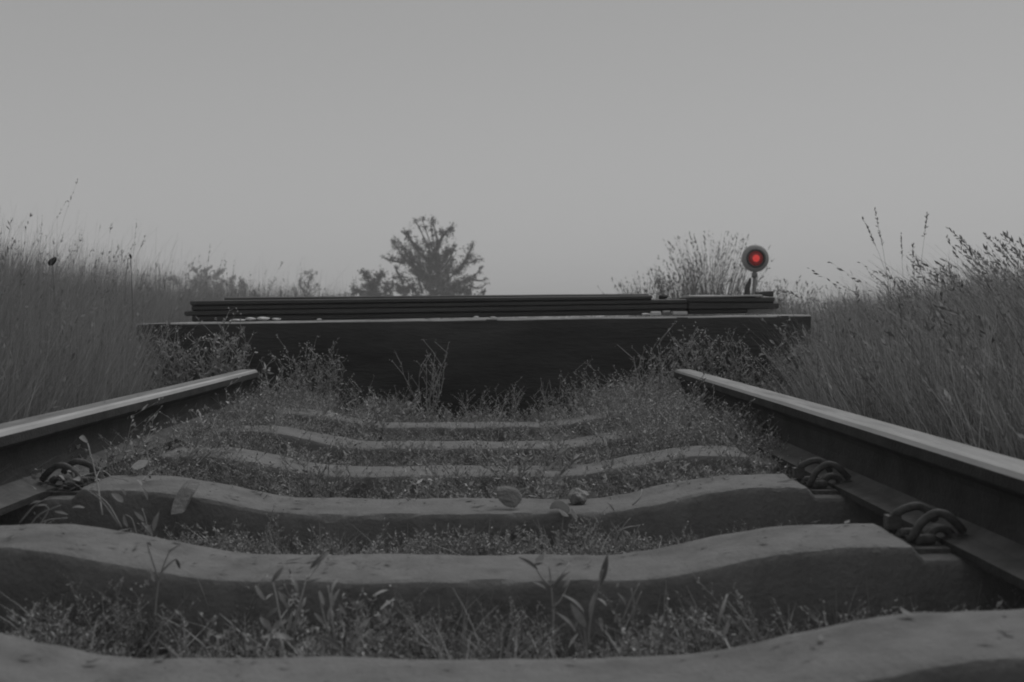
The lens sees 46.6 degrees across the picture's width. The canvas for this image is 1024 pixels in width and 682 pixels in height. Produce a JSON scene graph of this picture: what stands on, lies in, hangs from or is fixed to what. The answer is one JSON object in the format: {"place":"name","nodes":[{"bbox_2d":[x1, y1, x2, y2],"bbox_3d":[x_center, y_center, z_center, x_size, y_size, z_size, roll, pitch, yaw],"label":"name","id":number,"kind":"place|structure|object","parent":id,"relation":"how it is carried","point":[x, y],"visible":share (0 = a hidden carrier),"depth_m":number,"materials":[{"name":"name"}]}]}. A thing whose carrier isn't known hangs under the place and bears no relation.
{"place":"outdoors","nodes":[
{"label":"outdoors","id":0,"kind":"place"},
{"bbox_2d":[0,202,395,423],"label":"grass","id":1,"kind":"structure","parent":0,"point":[38,389],"depth_m":3.95,"materials":[{"name":"plant"}]},
{"bbox_2d":[89,316,874,659],"bbox_3d":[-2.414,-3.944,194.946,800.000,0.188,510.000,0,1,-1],"label":"ground","id":2,"kind":"structure","parent":0,"point":[443,656],"depth_m":1.72,"materials":[{"name":"soil"}]},
{"bbox_2d":[38,215,41,307],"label":"grass stalk","id":3,"kind":"object","parent":2,"relation":"on","point":[38,268],"depth_m":5.47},
{"bbox_2d":[48,257,55,334],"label":"seed plant","id":4,"kind":"object","parent":2,"relation":"on","point":[50,261],"visible":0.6,"depth_m":4.97,"materials":[{"name":"plant"}]},
{"bbox_2d":[18,435,121,527],"bbox_3d":[-0.750,0.248,2.065,0.176,0.166,0.105,0,1,-1],"label":"grass tuft","id":5,"kind":"object","parent":2,"relation":"on","point":[84,439],"visible":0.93,"depth_m":2.02,"materials":[{"name":"grey plant"}]},
{"bbox_2d":[129,254,132,350],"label":"seed plant","id":6,"kind":"object","parent":2,"relation":"on","point":[130,255],"visible":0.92,"depth_m":5.97,"materials":[{"name":"plant"}]},
{"bbox_2d":[111,480,158,535],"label":"broadleaf weed","id":7,"kind":"object","parent":2,"relation":"on","point":[117,497],"visible":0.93,"depth_m":2.06,"materials":[{"name":"grey plant"}]},
{"bbox_2d":[0,375,280,499],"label":"undergrowth","id":8,"kind":"object","parent":2,"relation":"on","point":[35,477],"visible":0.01,"depth_m":3.90,"materials":[{"name":"grey plant"}]},
{"bbox_2d":[144,542,179,618],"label":"sprig","id":9,"kind":"object","parent":2,"relation":"on","point":[162,570],"visible":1,"depth_m":1.66,"materials":[{"name":"grey plant"}]},
{"bbox_2d":[124,317,202,387],"bbox_3d":[-1.457,0.140,4.925,0.373,0.480,0.323,0,1,14],"label":"wall weed","id":10,"kind":"object","parent":2,"relation":"on","point":[165,358],"depth_m":4.91,"materials":[{"name":"grey plant"}]},
{"bbox_2d":[127,322,246,387],"bbox_3d":[-1.317,0.147,4.814,0.468,0.480,0.297,1,1,29],"label":"wall weed","id":11,"kind":"object","parent":2,"relation":"on","point":[179,370],"depth_m":4.82,"materials":[{"name":"grey plant"}]},
{"bbox_2d":[167,262,232,300],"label":"shrub","id":12,"kind":"object","parent":2,"relation":"on","point":[204,276],"visible":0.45,"depth_m":104.45,"materials":[{"name":"grey plant"}]},
{"bbox_2d":[40,386,369,491],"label":"weeds","id":13,"kind":"object","parent":2,"relation":"on","point":[237,443],"visible":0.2,"depth_m":3.17,"materials":[{"name":"grey plant"}]},
{"bbox_2d":[161,307,263,384],"bbox_3d":[-1.180,0.120,4.813,0.363,0.517,0.417,1,2,40],"label":"wall weed","id":14,"kind":"object","parent":2,"relation":"on","point":[213,363],"depth_m":4.77,"materials":[{"name":"grey plant"}]},
{"bbox_2d":[207,326,255,391],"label":"wall weed","id":15,"kind":"object","parent":2,"relation":"on","point":[242,358],"depth_m":4.86,"materials":[{"name":"grey plant"}]},
{"bbox_2d":[220,274,251,296],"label":"shrub","id":16,"kind":"object","parent":2,"relation":"on","point":[234,278],"visible":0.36,"depth_m":109.71,"materials":[{"name":"grey plant"}]},
{"bbox_2d":[256,350,303,396],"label":"wall weed","id":17,"kind":"object","parent":2,"relation":"on","point":[281,376],"depth_m":4.84,"materials":[{"name":"grey plant"}]},
{"bbox_2d":[256,551,329,649],"bbox_3d":[-0.290,0.346,1.569,0.099,0.123,0.062,0,1,-7],"label":"broadleaf weed","id":18,"kind":"object","parent":2,"relation":"on","point":[266,622],"visible":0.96,"depth_m":1.57,"materials":[{"name":"grey plant"}]},
{"bbox_2d":[290,269,321,296],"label":"shrub","id":19,"kind":"object","parent":2,"relation":"on","point":[309,280],"visible":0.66,"depth_m":70.16,"materials":[{"name":"grey plant"}]},
{"bbox_2d":[276,334,343,400],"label":"wall weed","id":20,"kind":"object","parent":2,"relation":"on","point":[310,378],"depth_m":4.95,"materials":[{"name":"grey plant"}]},
{"bbox_2d":[302,337,361,407],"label":"wall weed","id":21,"kind":"object","parent":2,"relation":"on","point":[334,378],"depth_m":4.97,"materials":[{"name":"grey plant"}]},
{"bbox_2d":[298,579,393,656],"bbox_3d":[-0.222,0.361,1.564,0.098,0.087,0.107,1,1,25],"label":"broadleaf weed","id":22,"kind":"object","parent":2,"relation":"on","point":[332,599],"visible":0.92,"depth_m":1.56,"materials":[{"name":"grey plant"}]},
{"bbox_2d":[329,373,378,417],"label":"wall weed","id":23,"kind":"object","parent":2,"relation":"on","point":[354,390],"depth_m":4.79,"materials":[{"name":"grey plant"}]},
{"bbox_2d":[348,265,398,295],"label":"shrub","id":24,"kind":"object","parent":2,"relation":"on","point":[374,284],"visible":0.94,"depth_m":57.57,"materials":[{"name":"grey plant"}]},
{"bbox_2d":[377,385,409,416],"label":"wall weed","id":25,"kind":"object","parent":2,"relation":"on","point":[393,401],"depth_m":4.81,"materials":[{"name":"grey plant"}]},
{"bbox_2d":[389,339,448,420],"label":"wall weed","id":26,"kind":"object","parent":2,"relation":"on","point":[437,384],"depth_m":4.98,"materials":[{"name":"grey plant"}]},
{"bbox_2d":[65,380,801,479],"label":"weeds","id":27,"kind":"object","parent":2,"relation":"on","point":[262,398],"visible":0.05,"depth_m":4.22,"materials":[{"name":"grey plant"}]},
{"bbox_2d":[380,215,489,318],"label":"tree","id":28,"kind":"object","parent":2,"relation":"on","point":[421,273],"visible":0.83,"depth_m":57.81,"materials":[{"name":"grey plant"}]},
{"bbox_2d":[394,272,485,318],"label":"shrub","id":29,"kind":"object","parent":2,"relation":"on","point":[431,289],"visible":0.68,"depth_m":51.93,"materials":[{"name":"grey plant"}]},
{"bbox_2d":[245,408,640,441],"bbox_3d":[-0.167,0.376,4.231,2.660,0.264,0.261,0,1,-1],"label":"sleeper","id":30,"kind":"object","parent":2,"relation":"on","point":[409,425],"visible":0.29,"depth_m":4.13,"materials":[{"name":"concrete"}]},
{"bbox_2d":[0,369,257,515],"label":"rail","id":31,"kind":"object","parent":30,"relation":"on","point":[28,445],"visible":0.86,"depth_m":2.78,"materials":[{"name":"metal"}]},
{"bbox_2d":[674,369,1023,589],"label":"rail","id":32,"kind":"object","parent":30,"relation":"on","point":[889,468],"visible":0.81,"depth_m":2.13,"materials":[{"name":"metal"}]},
{"bbox_2d":[0,474,903,554],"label":"sleeper","id":33,"kind":"object","parent":2,"relation":"on","point":[709,507],"visible":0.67,"depth_m":2.34,"materials":[{"name":"concrete"}]},
{"bbox_2d":[38,458,102,495],"bbox_3d":[-0.903,0.276,2.422,0.104,0.070,0.132,0,1,-1],"label":"rail clip","id":34,"kind":"object","parent":33,"relation":"on","point":[52,468],"visible":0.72,"depth_m":2.39,"materials":[{"name":"metal"}]},
{"bbox_2d":[6,467,158,499],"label":"grass","id":35,"kind":"structure","parent":33,"relation":"on","point":[79,486],"depth_m":2.38,"materials":[{"name":"plant"}]},
{"bbox_2d":[131,460,147,468],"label":"dead leaf","id":36,"kind":"object","parent":33,"relation":"on","point":[139,464],"visible":1,"depth_m":2.52,"materials":[{"name":"plant"}]},
{"bbox_2d":[171,480,199,514],"bbox_3d":[-0.627,0.299,2.285,0.038,0.055,0.087,0,1,-1],"label":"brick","id":37,"kind":"object","parent":33,"relation":"on","point":[185,494],"visible":1,"depth_m":2.27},
{"bbox_2d":[496,486,521,507],"bbox_3d":[-0.006,0.313,2.392,0.051,0.038,0.045,0,1,-1],"label":"stone flake","id":38,"kind":"object","parent":33,"relation":"on","point":[508,496],"visible":1,"depth_m":2.39,"materials":[{"name":"stone"}]},
{"bbox_2d":[6,411,1023,681],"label":"leaf crumbs","id":39,"kind":"object","parent":33,"relation":"on","point":[540,557],"visible":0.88,"depth_m":1.83,"materials":[{"name":"plant"}]},
{"bbox_2d":[550,501,569,512],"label":"dead leaf","id":40,"kind":"object","parent":33,"relation":"on","point":[562,505],"visible":1,"depth_m":2.35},
{"bbox_2d":[558,509,567,516],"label":"dead leaf","id":41,"kind":"object","parent":33,"relation":"on","point":[562,512],"visible":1,"depth_m":2.33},
{"bbox_2d":[571,508,577,518],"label":"dead leaf","id":42,"kind":"object","parent":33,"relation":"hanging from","point":[573,513],"visible":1,"depth_m":2.32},
{"bbox_2d":[568,488,588,504],"bbox_3d":[0.137,0.321,2.450,0.042,0.036,0.042,-1,2,-32],"label":"stone","id":43,"kind":"object","parent":33,"relation":"on","point":[577,496],"visible":0.99,"depth_m":2.44,"materials":[{"name":"stone"}]},
{"bbox_2d":[792,457,852,494],"bbox_3d":[0.640,0.275,2.441,0.104,0.070,0.132,0,1,-1],"label":"rail clip","id":44,"kind":"object","parent":33,"relation":"on","point":[813,484],"visible":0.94,"depth_m":2.41,"materials":[{"name":"metal"}]},
{"bbox_2d":[112,446,793,498],"bbox_3d":[-0.141,0.404,2.975,2.660,0.265,0.261,0,1,-1],"label":"sleeper","id":45,"kind":"object","parent":2,"relation":"on","point":[692,453],"visible":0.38,"depth_m":2.88,"materials":[{"name":"concrete"}]},
{"bbox_2d":[193,424,728,466],"bbox_3d":[-0.153,0.391,3.578,2.660,0.265,0.262,0,1,-1],"label":"sleeper","id":46,"kind":"object","parent":2,"relation":"on","point":[285,433],"visible":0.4,"depth_m":3.48,"materials":[{"name":"concrete"}]},
{"bbox_2d":[149,401,783,498],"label":"weeds","id":47,"kind":"object","parent":2,"relation":"on","point":[384,447],"visible":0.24,"depth_m":3.37,"materials":[{"name":"grey plant"}]},
{"bbox_2d":[136,315,810,421],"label":"wall","id":48,"kind":"structure","parent":2,"relation":"on","point":[490,354],"depth_m":5.25,"materials":[{"name":"concrete"}]},
{"bbox_2d":[256,317,269,320],"bbox_3d":[-1.107,-0.100,5.296,0.055,0.017,0.051,1,1,31],"label":"rubble","id":49,"kind":"object","parent":48,"relation":"on","point":[263,318],"visible":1,"depth_m":5.28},
{"bbox_2d":[192,309,685,321],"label":"beam","id":50,"kind":"structure","parent":48,"relation":"on","point":[438,315],"depth_m":5.41,"materials":[{"name":"wood"}]},
{"bbox_2d":[184,304,686,315],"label":"beam","id":51,"kind":"structure","parent":50,"relation":"on","point":[441,309],"depth_m":5.40,"materials":[{"name":"metal"}]},
{"bbox_2d":[191,299,686,310],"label":"beam","id":52,"kind":"structure","parent":51,"relation":"on","point":[434,304],"depth_m":5.41,"materials":[{"name":"metal"}]},
{"bbox_2d":[190,295,651,305],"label":"beam","id":53,"kind":"structure","parent":52,"relation":"on","point":[380,300],"depth_m":5.40,"materials":[{"name":"wood"}]},
{"bbox_2d":[224,294,648,299],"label":"beam","id":54,"kind":"structure","parent":52,"relation":"on","point":[269,298],"depth_m":5.54,"materials":[{"name":"wood"}]},
{"bbox_2d":[659,294,667,298],"bbox_3d":[0.702,-0.207,5.526,0.040,0.028,0.041,1,1,28],"label":"stone","id":55,"kind":"object","parent":52,"relation":"on","point":[663,296],"visible":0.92,"depth_m":5.51,"materials":[{"name":"stone"}]},
{"bbox_2d":[650,311,660,315],"bbox_3d":[0.645,-0.124,5.341,0.040,0.018,0.070,0,1,-1],"label":"rubble","id":56,"kind":"object","parent":48,"relation":"on","point":[655,313],"visible":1,"depth_m":5.31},
{"bbox_2d":[671,311,686,313],"bbox_3d":[0.751,-0.126,5.344,0.063,0.014,0.072,0,1,-1],"label":"rubble","id":57,"kind":"object","parent":48,"relation":"on","point":[678,312],"visible":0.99,"depth_m":5.31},
{"bbox_2d":[686,309,747,313],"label":"beam","id":58,"kind":"structure","parent":48,"relation":"on","point":[711,311],"depth_m":5.43,"materials":[{"name":"wood"}]},
{"bbox_2d":[686,302,778,309],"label":"beam","id":59,"kind":"structure","parent":58,"relation":"on","point":[695,305],"depth_m":5.41,"materials":[{"name":"wood"}]},
{"bbox_2d":[680,297,773,302],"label":"beam","id":60,"kind":"structure","parent":59,"relation":"on","point":[732,299],"depth_m":5.42,"materials":[{"name":"wood"}]},
{"bbox_2d":[681,295,761,297],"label":"slab","id":61,"kind":"structure","parent":60,"relation":"on","point":[685,296],"depth_m":5.42,"materials":[{"name":"wood"}]},
{"bbox_2d":[755,291,773,295],"bbox_3d":[1.179,-0.220,5.557,0.062,0.027,0.111,0,1,-1],"label":"offcut","id":62,"kind":"object","parent":60,"relation":"on","point":[766,293],"visible":0.92,"depth_m":5.50,"materials":[{"name":"wood"}]},
{"bbox_2d":[747,309,773,312],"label":"slab","id":63,"kind":"structure","parent":48,"relation":"on","point":[760,311],"depth_m":5.46,"materials":[{"name":"concrete"}]},
{"bbox_2d":[0,514,981,659],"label":"grass tufts","id":64,"kind":"object","parent":2,"relation":"on","point":[469,639],"visible":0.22,"depth_m":1.59,"materials":[{"name":"plant"}]},
{"bbox_2d":[0,416,982,659],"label":"litter","id":65,"kind":"object","parent":2,"relation":"on","point":[231,643],"visible":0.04,"depth_m":1.66,"materials":[{"name":"plant"}]},
{"bbox_2d":[0,350,1002,659],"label":"weeds","id":66,"kind":"object","parent":2,"relation":"on","point":[424,547],"visible":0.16,"depth_m":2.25,"materials":[{"name":"grey plant"}]},
{"bbox_2d":[495,377,524,421],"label":"wall weed","id":67,"kind":"object","parent":2,"relation":"on","point":[515,405],"depth_m":4.93,"materials":[{"name":"grey plant"}]},
{"bbox_2d":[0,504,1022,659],"bbox_3d":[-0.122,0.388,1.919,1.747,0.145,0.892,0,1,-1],"label":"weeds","id":68,"kind":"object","parent":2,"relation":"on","point":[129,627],"visible":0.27,"depth_m":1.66,"materials":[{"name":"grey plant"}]},
{"bbox_2d":[0,523,1023,653],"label":"sleeper","id":69,"kind":"object","parent":2,"relation":"on","point":[782,565],"visible":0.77,"depth_m":1.75,"materials":[{"name":"concrete"}]},
{"bbox_2d":[883,502,968,553],"bbox_3d":[0.649,0.288,1.852,0.104,0.070,0.132,0,1,-1],"label":"rail clip","id":70,"kind":"object","parent":69,"relation":"on","point":[918,538],"visible":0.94,"depth_m":1.82,"materials":[{"name":"metal"}]},
{"bbox_2d":[0,609,1023,681],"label":"sleeper","id":71,"kind":"object","parent":2,"relation":"on","point":[932,647],"visible":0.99,"depth_m":1.29,"materials":[{"name":"concrete"}]},
{"bbox_2d":[150,289,877,318],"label":"hedge","id":72,"kind":"object","parent":2,"relation":"on","point":[795,304],"visible":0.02,"depth_m":123.93,"materials":[{"name":"plant"}]},
{"bbox_2d":[519,557,574,629],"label":"sprig","id":73,"kind":"object","parent":2,"relation":"on","point":[558,579],"visible":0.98,"depth_m":1.67,"materials":[{"name":"grey plant"}]},
{"bbox_2d":[530,374,572,417],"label":"wall weed","id":74,"kind":"object","parent":2,"relation":"on","point":[552,409],"depth_m":4.75,"materials":[{"name":"grey plant"}]},
{"bbox_2d":[558,356,598,413],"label":"wall weed","id":75,"kind":"object","parent":2,"relation":"on","point":[579,391],"depth_m":4.92,"materials":[{"name":"grey plant"}]},
{"bbox_2d":[556,555,607,648],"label":"broadleaf weed","id":76,"kind":"object","parent":2,"relation":"on","point":[579,616],"visible":0.98,"depth_m":1.58,"materials":[{"name":"grey plant"}]},
{"bbox_2d":[599,372,632,398],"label":"wall weed","id":77,"kind":"object","parent":2,"relation":"on","point":[614,384],"depth_m":4.77,"materials":[{"name":"grey plant"}]},
{"bbox_2d":[599,582,641,631],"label":"grass tuft","id":78,"kind":"object","parent":2,"relation":"on","point":[632,614],"visible":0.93,"depth_m":1.67,"materials":[{"name":"grey plant"}]},
{"bbox_2d":[607,489,641,550],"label":"grass tuft","id":79,"kind":"object","parent":2,"relation":"on","point":[621,529],"visible":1,"depth_m":2.16,"materials":[{"name":"grey plant"}]},
{"bbox_2d":[587,346,666,392],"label":"wall weed","id":80,"kind":"object","parent":2,"relation":"on","point":[635,369],"depth_m":4.82,"materials":[{"name":"grey plant"}]},
{"bbox_2d":[597,268,680,316],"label":"reed clump","id":81,"kind":"object","parent":2,"relation":"on","point":[620,286],"visible":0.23,"depth_m":23.02,"materials":[{"name":"plant"}]},
{"bbox_2d":[618,321,676,391],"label":"wall weed","id":82,"kind":"object","parent":2,"relation":"on","point":[649,362],"depth_m":5.00,"materials":[{"name":"grey plant"}]},
{"bbox_2d":[568,373,788,460],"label":"weeds","id":83,"kind":"object","parent":2,"relation":"on","point":[722,426],"visible":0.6,"depth_m":3.44,"materials":[{"name":"grey plant"}]},
{"bbox_2d":[634,261,731,315],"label":"reed clump","id":84,"kind":"object","parent":2,"relation":"on","point":[673,294],"visible":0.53,"depth_m":20.95,"materials":[{"name":"plant"}]},
{"bbox_2d":[673,379,696,403],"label":"wall weed","id":85,"kind":"object","parent":2,"relation":"on","point":[682,391],"depth_m":4.37,"materials":[{"name":"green plant"}]},
{"bbox_2d":[646,322,727,389],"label":"wall weed","id":86,"kind":"object","parent":2,"relation":"on","point":[682,366],"depth_m":4.91,"materials":[{"name":"grey plant"}]},
{"bbox_2d":[671,325,741,378],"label":"wall weed","id":87,"kind":"object","parent":2,"relation":"on","point":[710,360],"depth_m":5.00,"materials":[{"name":"grey plant"}]},
{"bbox_2d":[630,231,786,315],"bbox_3d":[3.658,-1.018,22.030,2.913,2.132,2.236,0,1,-1],"label":"reed clump","id":88,"kind":"object","parent":2,"relation":"on","point":[715,288],"visible":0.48,"depth_m":22.00,"materials":[{"name":"plant"}]},
{"bbox_2d":[707,593,729,647],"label":"dry shoot","id":89,"kind":"object","parent":2,"relation":"on","point":[726,628],"visible":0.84,"depth_m":1.46,"materials":[{"name":"grey plant"}]},
{"bbox_2d":[711,328,762,385],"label":"wall weed","id":90,"kind":"object","parent":2,"relation":"on","point":[735,377],"depth_m":5.00,"materials":[{"name":"grey plant"}]},
{"bbox_2d":[712,275,790,314],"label":"reed clump","id":91,"kind":"object","parent":2,"relation":"on","point":[722,293],"visible":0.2,"depth_m":19.99,"materials":[{"name":"plant"}]},
{"bbox_2d":[741,245,768,313],"bbox_3d":[2.662,-0.465,13.049,0.248,1.179,0.248,1,2,44],"label":"signal lamp","id":92,"kind":"object","parent":2,"relation":"on","point":[755,258],"visible":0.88,"depth_m":12.99,"materials":[{"name":"metal"}]},
{"bbox_2d":[739,344,797,394],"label":"wall weed","id":93,"kind":"object","parent":2,"relation":"on","point":[760,376],"depth_m":4.91,"materials":[{"name":"grey plant"}]},
{"bbox_2d":[742,275,822,314],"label":"reed clump","id":94,"kind":"object","parent":2,"relation":"on","point":[785,294],"visible":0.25,"depth_m":17.89,"materials":[{"name":"plant"}]},
{"bbox_2d":[763,317,841,396],"bbox_3d":[1.219,0.132,5.031,0.315,0.478,0.306,1,1,30],"label":"wall weed","id":95,"kind":"object","parent":2,"relation":"on","point":[783,342],"depth_m":5.02,"materials":[{"name":"grey plant"}]},
{"bbox_2d":[862,217,891,338],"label":"grass stalk","id":96,"kind":"object","parent":2,"relation":"on","point":[875,245],"depth_m":6.01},
{"bbox_2d":[741,372,1017,455],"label":"undergrowth","id":97,"kind":"object","parent":2,"relation":"on","point":[757,385],"visible":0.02,"depth_m":4.38,"materials":[{"name":"grey plant"}]},
{"bbox_2d":[874,208,888,308],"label":"grass stalk","id":98,"kind":"object","parent":2,"relation":"on","point":[881,241],"depth_m":6.21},
{"bbox_2d":[900,233,903,312],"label":"grass stalk","id":99,"kind":"object","parent":2,"relation":"on","point":[902,256],"depth_m":6.42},
{"bbox_2d":[912,243,914,281],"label":"grass stalk","id":100,"kind":"object","parent":2,"relation":"on","point":[913,264],"depth_m":5.82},
{"bbox_2d":[916,212,928,299],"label":"grass stalk","id":101,"kind":"object","parent":2,"relation":"on","point":[925,227],"depth_m":6.01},
{"bbox_2d":[914,256,931,303],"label":"grass stalk","id":102,"kind":"object","parent":2,"relation":"on","point":[921,273],"depth_m":5.52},
{"bbox_2d":[934,267,989,336],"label":"grass stalk","id":103,"kind":"object","parent":2,"relation":"on","point":[959,284],"depth_m":4.77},
{"bbox_2d":[940,258,989,290],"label":"grass stalk","id":104,"kind":"object","parent":2,"relation":"on","point":[962,271],"depth_m":5.12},
{"bbox_2d":[946,227,1003,286],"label":"grass stalk","id":105,"kind":"object","parent":2,"relation":"on","point":[979,254],"depth_m":4.42,"materials":[{"name":"plant"}]},
{"bbox_2d":[955,244,1013,310],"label":"grass stalk","id":106,"kind":"object","parent":2,"relation":"on","point":[994,279],"depth_m":4.42,"materials":[{"name":"plant"}]},
{"bbox_2d":[965,247,1017,289],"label":"grass stalk","id":107,"kind":"object","parent":2,"relation":"on","point":[992,268],"depth_m":4.77,"materials":[{"name":"plant"}]},
{"bbox_2d":[983,232,1022,298],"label":"grass stalk","id":108,"kind":"object","parent":2,"relation":"on","point":[988,237],"depth_m":4.77,"materials":[{"name":"plant"}]},
{"bbox_2d":[995,236,1023,272],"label":"grass stalk","id":109,"kind":"object","parent":2,"relation":"on","point":[1004,248],"depth_m":5.12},
{"bbox_2d":[0,0,1023,315],"label":"sky","id":110,"kind":"structure","parent":0,"point":[565,140],"materials":[{"name":"grey"}]},
{"bbox_2d":[605,230,1023,459],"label":"grass","id":111,"kind":"structure","parent":0,"point":[837,387],"depth_m":3.10,"materials":[{"name":"plant"}]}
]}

